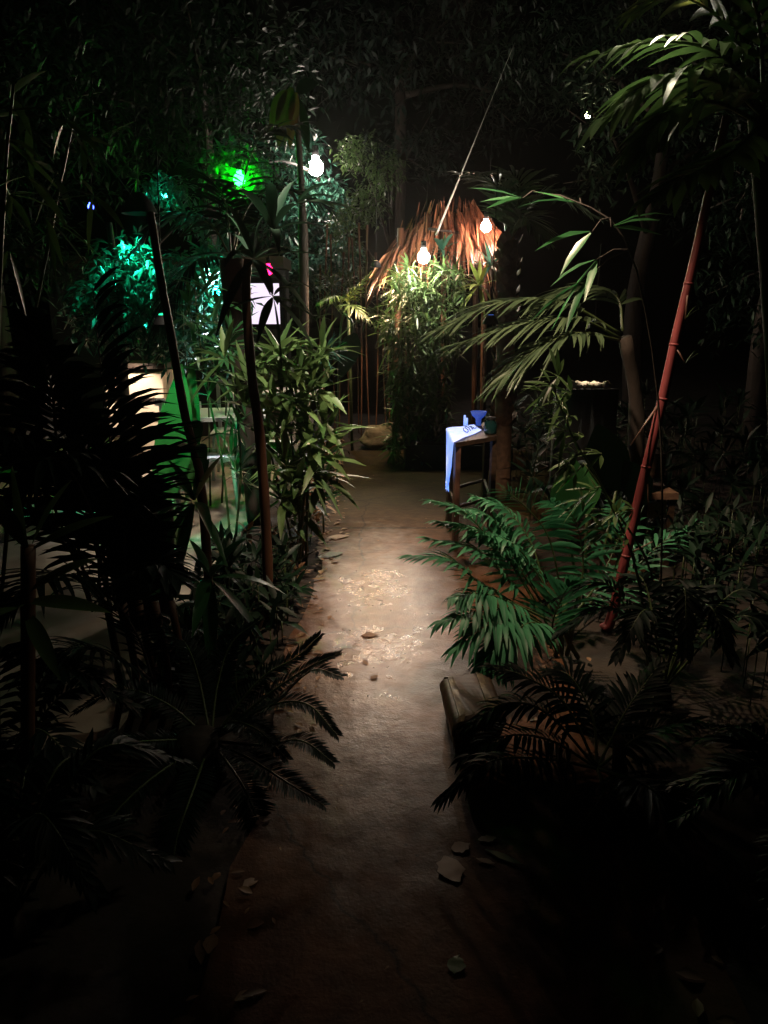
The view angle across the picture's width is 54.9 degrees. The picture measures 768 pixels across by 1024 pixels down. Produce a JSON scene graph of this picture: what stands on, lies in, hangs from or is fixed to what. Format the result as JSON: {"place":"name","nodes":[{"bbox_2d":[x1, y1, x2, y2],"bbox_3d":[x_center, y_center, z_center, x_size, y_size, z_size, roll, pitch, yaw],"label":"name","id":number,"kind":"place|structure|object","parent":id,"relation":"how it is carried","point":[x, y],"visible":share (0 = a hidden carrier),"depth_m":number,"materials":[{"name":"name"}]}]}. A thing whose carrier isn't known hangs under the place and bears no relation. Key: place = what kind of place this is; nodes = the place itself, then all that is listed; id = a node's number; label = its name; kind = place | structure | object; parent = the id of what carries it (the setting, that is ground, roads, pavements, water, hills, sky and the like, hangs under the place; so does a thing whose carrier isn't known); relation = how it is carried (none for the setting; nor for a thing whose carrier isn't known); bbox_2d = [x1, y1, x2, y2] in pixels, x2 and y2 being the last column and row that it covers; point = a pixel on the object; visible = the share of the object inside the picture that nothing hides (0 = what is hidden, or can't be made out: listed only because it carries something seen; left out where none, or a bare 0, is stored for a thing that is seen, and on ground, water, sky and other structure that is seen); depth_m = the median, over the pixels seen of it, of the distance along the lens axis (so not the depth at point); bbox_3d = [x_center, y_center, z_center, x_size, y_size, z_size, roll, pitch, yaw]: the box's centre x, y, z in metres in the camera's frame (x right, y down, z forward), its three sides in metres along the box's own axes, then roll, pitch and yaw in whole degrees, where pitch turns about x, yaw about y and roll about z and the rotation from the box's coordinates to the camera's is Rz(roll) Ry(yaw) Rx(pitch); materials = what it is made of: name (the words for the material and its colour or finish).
{"place":"outdoors","nodes":[
{"label":"outdoors","id":0,"kind":"place"},
{"bbox_2d":[88,75,93,208],"bbox_3d":[-1.896,-2.388,4.786,0.040,0.820,0.134,10,18,34],"label":"hanging bulb","id":1,"kind":"object","parent":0,"point":[92,136],"visible":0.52,"depth_m":4.78,"materials":[{"name":"black plastic"}]},
{"bbox_2d":[121,62,157,215],"bbox_3d":[-1.915,-2.856,5.656,0.280,1.074,0.280,0,15,0],"label":"pendant lamp","id":2,"kind":"object","parent":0,"point":[140,204],"visible":0.98,"depth_m":5.69,"materials":[{"name":"black plastic"}]},
{"bbox_2d":[0,416,313,753],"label":"patio","id":3,"kind":"structure","parent":0,"point":[89,627],"depth_m":3.85,"materials":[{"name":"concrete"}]},
{"bbox_2d":[0,70,133,631],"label":"bamboo shrub","id":4,"kind":"object","parent":3,"relation":"on","point":[52,244],"visible":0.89,"depth_m":2.46,"materials":[{"name":"green plant"}]},
{"bbox_2d":[0,0,150,434],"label":"tree","id":5,"kind":"object","parent":3,"relation":"on","point":[51,138],"visible":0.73,"depth_m":7.42,"materials":[{"name":"green plant"}]},
{"bbox_2d":[95,361,173,470],"bbox_3d":[-2.476,-0.981,7.583,0.672,1.096,0.500,0,15,0],"label":"bar counter","id":6,"kind":"object","parent":3,"relation":"on","point":[156,381],"visible":0.15,"depth_m":7.34,"materials":[{"name":"beige paint"}]},
{"bbox_2d":[56,170,263,457],"bbox_3d":[-1.886,-1.543,6.483,1.671,2.766,1.209,0,15,0],"label":"tree","id":7,"kind":"object","parent":3,"relation":"on","point":[136,292],"visible":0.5,"depth_m":6.17,"materials":[{"name":"green plant"}]},
{"bbox_2d":[162,122,168,197],"bbox_3d":[-1.901,-3.079,6.460,0.051,0.627,0.139,11,19,36],"label":"hanging bulb","id":8,"kind":"object","parent":7,"relation":"hanging from","point":[167,156],"visible":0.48,"depth_m":6.47,"materials":[{"name":"black plastic"}]},
{"bbox_2d":[197,129,219,269],"bbox_3d":[-1.457,-2.555,6.046,0.280,1.074,0.280,0,15,0],"label":"pendant lamp","id":9,"kind":"object","parent":7,"relation":"hanging from","point":[207,191],"visible":0.06,"depth_m":6.02,"materials":[{"name":"black plastic"}]},
{"bbox_2d":[152,359,199,544],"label":"banana plant","id":10,"kind":"object","parent":3,"relation":"on","point":[190,384],"visible":0.27,"depth_m":4.94,"materials":[{"name":"green plant"}]},
{"bbox_2d":[154,399,240,510],"bbox_3d":[-1.461,-0.432,5.835,0.432,0.936,0.453,7,16,24],"label":"cafe chair","id":11,"kind":"object","parent":3,"relation":"on","point":[212,456],"visible":0.12,"depth_m":5.92,"materials":[{"name":"white paint"}]},
{"bbox_2d":[156,217,258,505],"bbox_3d":[-1.351,-1.174,5.983,0.857,2.294,0.932,0,15,0],"label":"bamboo shrub","id":12,"kind":"object","parent":3,"relation":"on","point":[205,247],"visible":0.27,"depth_m":5.80,"materials":[{"name":"green plant"}]},
{"bbox_2d":[213,172,219,291],"bbox_3d":[-1.327,-2.178,5.823,0.068,0.935,0.147,3,15,12],"label":"hanging bulb","id":13,"kind":"object","parent":12,"relation":"hanging from","point":[216,282],"visible":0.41,"depth_m":5.87,"materials":[{"name":"glass"}]},
{"bbox_2d":[166,263,265,540],"bbox_3d":[-1.091,-0.692,4.950,0.754,1.894,0.629,5,16,19],"label":"bamboo shrub","id":14,"kind":"object","parent":3,"relation":"on","point":[195,326],"visible":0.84,"depth_m":4.88,"materials":[{"name":"green plant"}]},
{"bbox_2d":[176,407,265,507],"bbox_3d":[-1.417,-0.484,6.390,0.800,0.750,0.700,-3,15,-11],"label":"cafe table","id":15,"kind":"object","parent":3,"relation":"on","point":[219,414],"visible":0.1,"depth_m":6.11,"materials":[{"name":"white paint"}]},
{"bbox_2d":[210,380,237,480],"bbox_3d":[-1.463,-0.805,7.237,0.433,0.936,0.453,-1,15,-6],"label":"cafe chair","id":16,"kind":"object","parent":3,"relation":"on","point":[220,428],"visible":0.27,"depth_m":7.30,"materials":[{"name":"white paint"}]},
{"bbox_2d":[230,392,294,491],"bbox_3d":[-1.037,-0.599,6.463,0.453,0.936,0.433,3,15,9],"label":"cafe chair","id":17,"kind":"object","parent":3,"relation":"on","point":[238,448],"visible":0.07,"depth_m":6.34,"materials":[{"name":"white paint"}]},
{"bbox_2d":[261,388,322,444],"bbox_3d":[-1.128,-0.973,8.226,0.800,0.750,0.700,1,15,6],"label":"cafe table","id":18,"kind":"object","parent":3,"relation":"on","point":[264,393],"visible":0.11,"depth_m":7.94,"materials":[{"name":"white paint"}]},
{"bbox_2d":[25,256,293,435],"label":"garden house","id":19,"kind":"structure","parent":0,"point":[281,265],"depth_m":9.40,"materials":[{"name":"brown wood"}]},
{"bbox_2d":[251,278,285,328],"bbox_3d":[-1.527,-2.621,9.309,0.553,0.613,0.060,0,15,0],"label":"window","id":20,"kind":"structure","parent":19,"relation":"in","point":[262,291],"depth_m":9.30,"materials":[{"name":"white glass"}]},
{"bbox_2d":[154,148,164,324],"bbox_3d":[-1.259,-1.516,4.098,0.110,0.932,0.110,0,15,0],"label":"pendant lamp","id":21,"kind":"object","parent":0,"point":[159,319],"visible":0.64,"depth_m":4.11,"materials":[{"name":"black plastic"}]},
{"bbox_2d":[266,155,274,274],"bbox_3d":[-0.734,-1.890,4.712,0.059,0.731,0.142,3,15,13],"label":"hanging bulb","id":22,"kind":"object","parent":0,"point":[268,262],"visible":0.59,"depth_m":4.73,"materials":[{"name":"glass"}]},
{"bbox_2d":[370,129,380,267],"bbox_3d":[-0.085,-3.226,7.627,0.120,1.334,0.120,0,15,0],"label":"pendant lamp","id":23,"kind":"object","parent":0,"point":[375,264],"visible":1,"depth_m":7.70,"materials":[{"name":"black plastic"}]},
{"bbox_2d":[0,328,767,1023],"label":"ground","id":24,"kind":"structure","parent":0,"point":[126,954],"depth_m":2.42,"materials":[{"name":"soil"}]},
{"bbox_2d":[0,466,111,846],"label":"dracaena","id":25,"kind":"object","parent":24,"relation":"on","point":[34,636],"visible":0.96,"depth_m":2.00,"materials":[{"name":"green plant"}]},
{"bbox_2d":[0,641,144,806],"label":"fern","id":26,"kind":"object","parent":24,"relation":"on","point":[94,686],"visible":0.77,"depth_m":2.33,"materials":[{"name":"green plant"}]},
{"bbox_2d":[0,727,196,952],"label":"fern","id":27,"kind":"object","parent":24,"relation":"on","point":[53,841],"visible":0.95,"depth_m":1.84,"materials":[{"name":"green plant"}]},
{"bbox_2d":[0,266,211,742],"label":"areca palm","id":28,"kind":"object","parent":24,"relation":"on","point":[104,478],"visible":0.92,"depth_m":2.38,"materials":[{"name":"green plant"}]},
{"bbox_2d":[0,0,332,249],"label":"tree","id":29,"kind":"object","parent":24,"relation":"on","point":[201,82],"visible":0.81,"depth_m":9.84,"materials":[{"name":"green plant"}]},
{"bbox_2d":[310,65,322,175],"bbox_3d":[-1.020,-5.768,10.883,0.230,1.515,0.224,0,15,0],"label":"hanging bulb","id":30,"kind":"object","parent":29,"relation":"hanging from","point":[317,170],"visible":0.9,"depth_m":10.96,"materials":[{"name":"white glass"}]},
{"bbox_2d":[57,616,348,856],"bbox_3d":[-0.606,0.765,2.486,0.981,0.600,0.839,0,15,0],"label":"cycad","id":31,"kind":"object","parent":24,"relation":"on","point":[199,747],"visible":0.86,"depth_m":2.46,"materials":[{"name":"green plant"}]},
{"bbox_2d":[147,211,287,687],"bbox_3d":[-0.756,-0.169,2.902,0.664,1.936,0.492,7,16,25],"label":"dracaena","id":32,"kind":"object","parent":24,"relation":"on","point":[205,605],"visible":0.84,"depth_m":2.96,"materials":[{"name":"green plant"}]},
{"bbox_2d":[127,514,320,716],"bbox_3d":[-0.745,0.432,3.745,0.806,0.456,1.883,0,15,0],"label":"ground cover","id":33,"kind":"object","parent":24,"relation":"on","point":[232,618],"visible":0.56,"depth_m":3.60,"materials":[{"name":"green plant"}]},
{"bbox_2d":[121,120,340,525],"bbox_3d":[-0.976,-1.221,5.315,1.277,2.735,1.289,7,16,23],"label":"palm tree","id":34,"kind":"object","parent":24,"relation":"on","point":[231,269],"visible":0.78,"depth_m":5.21,"materials":[{"name":"green plant"}]},
{"bbox_2d":[182,181,354,622],"bbox_3d":[-0.501,-0.464,3.554,0.718,2.168,0.590,3,15,9],"label":"dracaena","id":35,"kind":"object","parent":24,"relation":"on","point":[274,213],"visible":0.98,"depth_m":3.42,"materials":[{"name":"green plant"}]},
{"bbox_2d":[191,123,365,390],"bbox_3d":[-1.214,-3.541,10.470,1.963,4.565,4.459,0,15,0],"label":"tree","id":36,"kind":"object","parent":24,"relation":"on","point":[316,239],"visible":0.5,"depth_m":11.58,"materials":[{"name":"green plant"}]},
{"bbox_2d":[233,67,244,185],"bbox_3d":[-1.628,-4.290,8.190,0.140,1.270,0.172,0,15,0],"label":"hanging bulb","id":37,"kind":"object","parent":36,"relation":"hanging from","point":[239,177],"visible":0.74,"depth_m":8.25,"materials":[{"name":"white glass"}]},
{"bbox_2d":[189,315,375,565],"bbox_3d":[-0.630,-0.397,4.480,1.181,1.568,0.877,0,15,0],"label":"bamboo shrub","id":38,"kind":"object","parent":24,"relation":"on","point":[313,460],"visible":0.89,"depth_m":4.34,"materials":[{"name":"green plant"}]},
{"bbox_2d":[237,428,345,577],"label":"ground cover","id":39,"kind":"object","parent":24,"relation":"on","point":[316,517],"visible":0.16,"depth_m":5.10,"materials":[{"name":"green plant"}]},
{"bbox_2d":[269,78,318,459],"bbox_3d":[-0.890,-2.347,7.553,0.471,3.753,0.250,-8,17,-27],"label":"banana plant","id":40,"kind":"object","parent":24,"relation":"on","point":[287,105],"visible":0.78,"depth_m":7.27,"materials":[{"name":"green plant"}]},
{"bbox_2d":[314,270,373,450],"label":"young palm","id":41,"kind":"object","parent":24,"relation":"on","point":[347,306],"visible":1,"depth_m":8.19,"materials":[{"name":"green plant"}]},
{"bbox_2d":[336,314,360,488],"bbox_3d":[-0.314,-0.929,6.479,0.209,1.564,0.266,-3,15,-12],"label":"elephant ear","id":42,"kind":"object","parent":24,"relation":"on","point":[344,366],"visible":0.87,"depth_m":6.27},
{"bbox_2d":[324,129,410,418],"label":"tree","id":43,"kind":"object","parent":24,"relation":"on","point":[389,208],"visible":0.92,"depth_m":10.42,"materials":[{"name":"green plant"}]},
{"bbox_2d":[312,223,422,437],"bbox_3d":[-0.156,-2.200,9.422,1.463,2.805,0.798,3,15,10],"label":"bamboo clump","id":44,"kind":"object","parent":24,"relation":"on","point":[349,282],"visible":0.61,"depth_m":9.22,"materials":[{"name":"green plant"}]},
{"bbox_2d":[358,422,403,449],"bbox_3d":[0.013,-0.894,8.970,0.646,0.390,0.444,0,15,0],"label":"rock","id":45,"kind":"object","parent":24,"relation":"on","point":[369,435],"visible":0.4,"depth_m":8.80,"materials":[{"name":"brown stone"}]},
{"bbox_2d":[260,0,580,391],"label":"tree","id":46,"kind":"object","parent":24,"relation":"on","point":[398,87],"visible":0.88,"depth_m":12.79,"materials":[{"name":"green plant"}]},
{"bbox_2d":[359,196,501,446],"bbox_3d":[0.592,-2.228,8.805,1.798,2.880,1.972,0,15,0],"label":"thatched shelter","id":47,"kind":"object","parent":24,"relation":"on","point":[471,234],"visible":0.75,"depth_m":8.28,"materials":[{"name":"plant"}]},
{"bbox_2d":[435,43,514,235],"bbox_3d":[0.923,-3.835,7.722,0.879,1.736,0.028,11,18,35],"label":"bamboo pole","id":48,"kind":"object","parent":47,"relation":"attached to","point":[441,221],"visible":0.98,"depth_m":7.93,"materials":[{"name":"red wood"}]},
{"bbox_2d":[401,234,464,429],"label":"screw pine","id":49,"kind":"object","parent":24,"relation":"on","point":[441,243],"visible":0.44,"depth_m":8.21,"materials":[{"name":"green plant"}]},
{"bbox_2d":[396,477,703,690],"bbox_3d":[0.903,0.187,3.642,0.714,0.876,2.029,13,19,39],"label":"areca palm","id":50,"kind":"object","parent":24,"relation":"on","point":[501,646],"visible":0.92,"depth_m":3.24,"materials":[{"name":"green plant"}]},
{"bbox_2d":[430,653,709,853],"bbox_3d":[0.629,0.826,2.469,0.866,0.488,0.682,3,15,11],"label":"dwarf palm","id":51,"kind":"object","parent":24,"relation":"on","point":[651,685],"visible":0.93,"depth_m":2.44,"materials":[{"name":"green plant"}]},
{"bbox_2d":[474,188,668,645],"bbox_3d":[0.824,-0.328,3.225,0.993,2.075,0.388,2,15,9],"label":"palm tree","id":52,"kind":"object","parent":24,"relation":"on","point":[588,282],"visible":0.97,"depth_m":3.05,"materials":[{"name":"green plant"}]},
{"bbox_2d":[548,380,618,503],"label":"stone wall","id":53,"kind":"structure","parent":24,"relation":"on","point":[591,405],"depth_m":6.06,"materials":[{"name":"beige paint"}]},
{"bbox_2d":[522,348,655,666],"bbox_3d":[0.845,0.054,2.951,0.672,1.399,0.339,0,15,0],"label":"bamboo shrub","id":54,"kind":"object","parent":24,"relation":"on","point":[547,392],"visible":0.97,"depth_m":2.91,"materials":[{"name":"green plant"}]},
{"bbox_2d":[550,424,652,607],"bbox_3d":[1.129,0.047,3.869,0.552,1.030,0.175,0,15,0],"label":"elephant ear","id":55,"kind":"object","parent":24,"relation":"on","point":[619,469],"visible":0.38,"depth_m":3.80},
{"bbox_2d":[455,0,763,423],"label":"tree","id":56,"kind":"object","parent":24,"relation":"on","point":[633,319],"visible":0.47,"depth_m":10.03,"materials":[{"name":"green plant"}]},
{"bbox_2d":[473,378,767,538],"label":"ground cover","id":57,"kind":"object","parent":24,"relation":"on","point":[687,412],"visible":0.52,"depth_m":6.71,"materials":[{"name":"green plant"}]},
{"bbox_2d":[540,572,767,706],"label":"fern","id":58,"kind":"object","parent":24,"relation":"on","point":[683,605],"visible":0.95,"depth_m":2.84,"materials":[{"name":"green plant"}]},
{"bbox_2d":[557,0,767,429],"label":"fan leaf palm","id":59,"kind":"object","parent":24,"relation":"on","point":[654,130],"visible":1,"depth_m":2.24,"materials":[{"name":"leaf"},{"name":"bark"}]},
{"bbox_2d":[599,74,767,631],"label":"red cane","id":60,"kind":"object","parent":24,"relation":"on","point":[607,625],"visible":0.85,"depth_m":3.43,"materials":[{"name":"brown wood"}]},
{"bbox_2d":[600,467,767,705],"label":"ground cover","id":61,"kind":"object","parent":24,"relation":"on","point":[698,541],"visible":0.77,"depth_m":4.22,"materials":[{"name":"green plant"}]},
{"bbox_2d":[658,0,767,462],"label":"tree","id":62,"kind":"object","parent":24,"relation":"on","point":[756,381],"visible":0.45,"depth_m":7.23,"materials":[{"name":"green plant"}]},
{"bbox_2d":[665,722,767,933],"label":"fern","id":63,"kind":"object","parent":24,"relation":"on","point":[732,778],"visible":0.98,"depth_m":1.94,"materials":[{"name":"green plant"}]},
{"bbox_2d":[0,0,767,327],"label":"sky","id":64,"kind":"structure","parent":0,"point":[668,265],"materials":[{"name":"black"}]},
{"bbox_2d":[418,122,429,263],"bbox_3d":[0.393,-3.135,7.209,0.120,1.360,0.162,0,15,0],"label":"hanging bulb","id":65,"kind":"object","parent":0,"point":[423,256],"visible":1,"depth_m":7.29,"materials":[{"name":"white glass"}]},
{"bbox_2d":[186,450,752,1023],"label":"path","id":66,"kind":"structure","parent":0,"point":[356,892],"depth_m":2.15,"materials":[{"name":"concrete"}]},
{"bbox_2d":[317,552,342,557],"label":"fallen leaf","id":67,"kind":"object","parent":66,"relation":"on","point":[329,554],"visible":1,"depth_m":4.90,"materials":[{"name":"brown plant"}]},
{"bbox_2d":[314,331,354,532],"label":"bamboo shrub","id":68,"kind":"object","parent":66,"relation":"on","point":[331,346],"visible":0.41,"depth_m":5.15,"materials":[{"name":"green plant"}]},
{"bbox_2d":[327,534,348,538],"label":"fallen leaf","id":69,"kind":"object","parent":66,"relation":"on","point":[338,536],"visible":1,"depth_m":5.30,"materials":[{"name":"beige plant"}]},
{"bbox_2d":[361,633,377,636],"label":"fallen leaf","id":70,"kind":"object","parent":66,"relation":"on","point":[369,634],"visible":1,"depth_m":3.67,"materials":[{"name":"brown plant"}]},
{"bbox_2d":[437,855,464,881],"bbox_3d":[0.193,1.022,2.119,0.092,0.005,0.077,11,18,34],"label":"rock","id":71,"kind":"object","parent":66,"relation":"on","point":[451,869],"visible":1,"depth_m":2.12,"materials":[{"name":"stone"}]},
{"bbox_2d":[171,473,736,1023],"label":"leaf litter","id":72,"kind":"object","parent":66,"relation":"on","point":[205,945],"visible":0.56,"depth_m":1.93,"materials":[{"name":"brown plant"}]},
{"bbox_2d":[447,954,465,973],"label":"fallen leaf","id":73,"kind":"object","parent":66,"relation":"on","point":[455,964],"visible":1,"depth_m":1.81,"materials":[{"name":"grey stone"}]},
{"bbox_2d":[451,841,469,852],"bbox_3d":[0.228,1.000,2.205,0.052,0.004,0.050,4,15,15],"label":"rock","id":74,"kind":"object","parent":66,"relation":"on","point":[459,846],"visible":1,"depth_m":2.21,"materials":[{"name":"stone"}]},
{"bbox_2d":[446,423,496,546],"bbox_3d":[0.638,-0.216,5.386,0.353,0.747,0.980,0,15,0],"label":"side table","id":75,"kind":"object","parent":66,"relation":"on","point":[453,494],"visible":0.63,"depth_m":5.15,"materials":[{"name":"brown wood"}]},
{"bbox_2d":[445,425,480,490],"bbox_3d":[0.561,-0.371,5.229,0.272,0.403,0.772,0,15,0],"label":"tablecloth","id":76,"kind":"object","parent":75,"relation":"on","point":[454,434],"visible":1,"depth_m":5.12,"materials":[{"name":"fabric"}]},
{"bbox_2d":[471,410,486,425],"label":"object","id":77,"kind":"object","parent":75,"relation":"on","point":[478,415],"visible":1,"depth_m":5.52,"materials":[{"name":"plastic"}]},
{"bbox_2d":[484,417,496,434],"bbox_3d":[0.743,-0.603,5.151,0.088,0.117,0.087,0,15,0],"label":"glass jar","id":78,"kind":"object","parent":75,"relation":"on","point":[490,425],"visible":1,"depth_m":5.12,"materials":[{"name":"teal glass"}]},
{"bbox_2d":[440,672,506,753],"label":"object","id":79,"kind":"object","parent":66,"relation":"on","point":[463,695],"visible":0.69,"depth_m":2.74,"materials":[{"name":"grey stone"}]},
{"bbox_2d":[476,858,493,863],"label":"fallen leaf","id":80,"kind":"object","parent":66,"relation":"on","point":[486,860],"visible":1,"depth_m":2.15,"materials":[{"name":"plant"}]},
{"bbox_2d":[478,835,496,841],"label":"fallen leaf","id":81,"kind":"object","parent":66,"relation":"on","point":[487,838],"visible":1,"depth_m":2.24,"materials":[{"name":"plant"}]},
{"bbox_2d":[485,849,522,864],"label":"fallen leaf","id":82,"kind":"object","parent":66,"relation":"on","point":[500,855],"visible":1,"depth_m":2.17,"materials":[{"name":"green plant"}]},
{"bbox_2d":[448,165,608,501],"bbox_3d":[1.032,-1.372,5.985,1.253,2.676,0.886,-12,19,-38],"label":"scaly palm","id":83,"kind":"object","parent":66,"relation":"on","point":[506,274],"visible":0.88,"depth_m":5.84,"materials":[{"name":"green plant"}]},
{"bbox_2d":[418,282,644,570],"bbox_3d":[0.863,-0.412,4.224,0.848,1.728,1.310,13,19,39],"label":"arching palm","id":84,"kind":"object","parent":66,"relation":"on","point":[636,413],"visible":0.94,"depth_m":3.94,"materials":[{"name":"green plant"}]},
{"bbox_2d":[638,453,678,564],"bbox_3d":[1.724,-0.019,4.776,0.220,0.680,0.300,0,15,0],"label":"chair","id":85,"kind":"object","parent":66,"relation":"on","point":[670,495],"visible":0.35,"depth_m":4.72,"materials":[{"name":"brown wood"}]},
{"bbox_3d":[0.771,-0.667,7.971,1.100,0.290,0.800,0,15,0],"label":"planter box","id":86,"kind":"object","parent":66,"relation":"on","visible":0},
{"bbox_2d":[368,251,478,469],"bbox_3d":[0.407,-1.468,7.734,1.232,2.375,1.075,0,15,0],"label":"bamboo shrub","id":87,"kind":"object","parent":86,"relation":"in","point":[424,419],"visible":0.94,"depth_m":7.62,"materials":[{"name":"green plant"}]},
{"bbox_2d":[457,243,497,422],"bbox_3d":[1.058,-1.659,7.825,0.678,2.282,0.808,0,15,0],"label":"dracaena","id":88,"kind":"object","parent":86,"relation":"in","point":[480,275],"visible":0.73,"depth_m":7.65,"materials":[{"name":"green plant"}]},
{"bbox_2d":[481,99,493,231],"bbox_3d":[1.082,-3.631,7.700,0.110,1.355,0.157,0,15,0],"label":"hanging bulb","id":89,"kind":"object","parent":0,"point":[485,225],"visible":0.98,"depth_m":7.79,"materials":[{"name":"white glass"}]},
{"bbox_2d":[482,166,498,324],"bbox_3d":[0.749,-1.819,5.066,0.120,1.034,0.120,0,15,0],"label":"pendant lamp","id":90,"kind":"object","parent":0,"point":[490,319],"visible":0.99,"depth_m":5.14,"materials":[{"name":"black plastic"}]},
{"bbox_2d":[587,244,601,328],"bbox_3d":[1.659,-1.752,5.743,0.120,0.634,0.120,0,15,0],"label":"pendant lamp","id":91,"kind":"object","parent":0,"point":[590,326],"visible":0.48,"depth_m":5.78,"materials":[{"name":"black plastic"}]}
]}

